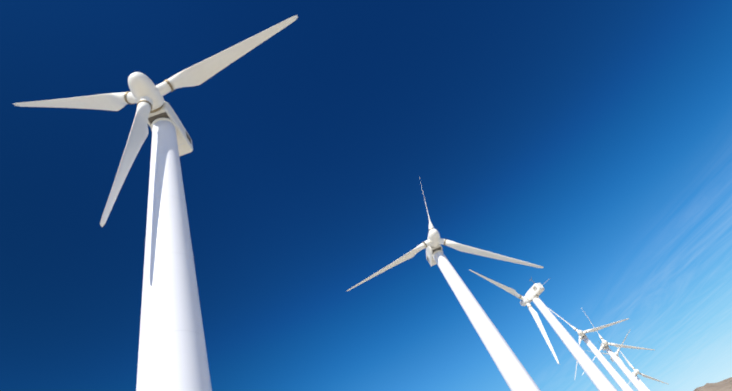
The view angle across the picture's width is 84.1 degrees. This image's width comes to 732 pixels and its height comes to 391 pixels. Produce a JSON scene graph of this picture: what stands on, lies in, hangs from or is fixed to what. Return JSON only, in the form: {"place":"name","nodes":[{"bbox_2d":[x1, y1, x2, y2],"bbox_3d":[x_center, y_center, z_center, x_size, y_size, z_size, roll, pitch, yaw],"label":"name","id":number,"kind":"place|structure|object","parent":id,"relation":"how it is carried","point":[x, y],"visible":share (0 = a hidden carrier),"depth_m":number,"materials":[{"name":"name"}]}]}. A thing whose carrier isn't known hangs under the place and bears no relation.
{"place":"outdoors","nodes":[
{"label":"outdoors","id":0,"kind":"place"},
{"bbox_2d":[0,0,731,390],"label":"sky","id":1,"kind":"structure","parent":0,"point":[586,142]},
{"bbox_2d":[694,377,731,390],"bbox_3d":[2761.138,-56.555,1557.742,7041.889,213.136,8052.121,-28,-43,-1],"label":"mountains","id":2,"kind":"structure","parent":0,"point":[725,385],"depth_m":2152.30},
{"label":"ground","id":3,"kind":"structure","parent":0,"visible":0},
{"bbox_2d":[13,15,297,390],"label":"turbine","id":4,"kind":"object","parent":3,"relation":"on","point":[172,354],"visible":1,"depth_m":12.73,"materials":[{"name":"paint"}]},
{"bbox_2d":[347,177,542,390],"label":"turbine","id":5,"kind":"object","parent":3,"relation":"on","point":[514,372],"visible":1,"depth_m":30.24,"materials":[{"name":"paint"}]},
{"bbox_2d":[470,270,616,390],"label":"turbine","id":6,"kind":"object","parent":3,"relation":"on","point":[597,377],"visible":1,"depth_m":48.91,"materials":[{"name":"paint"}]},
{"bbox_2d":[547,307,633,390],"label":"turbine","id":7,"kind":"object","parent":3,"relation":"on","point":[621,382],"visible":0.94,"depth_m":73.14,"materials":[{"name":"paint"}]},
{"bbox_2d":[589,330,629,364],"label":"turbine","id":8,"kind":"object","parent":3,"relation":"on","point":[616,352],"visible":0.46,"depth_m":100.66,"materials":[{"name":"paint"}]},
{"bbox_2d":[581,308,654,390],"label":"turbine","id":9,"kind":"object","parent":3,"relation":"on","point":[635,381],"visible":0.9,"depth_m":81.57,"materials":[{"name":"paint"}]},
{"bbox_2d":[617,347,667,390],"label":"turbine","id":10,"kind":"object","parent":3,"relation":"on","point":[635,372],"visible":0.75,"depth_m":113.43,"materials":[{"name":"paint"}]}
]}

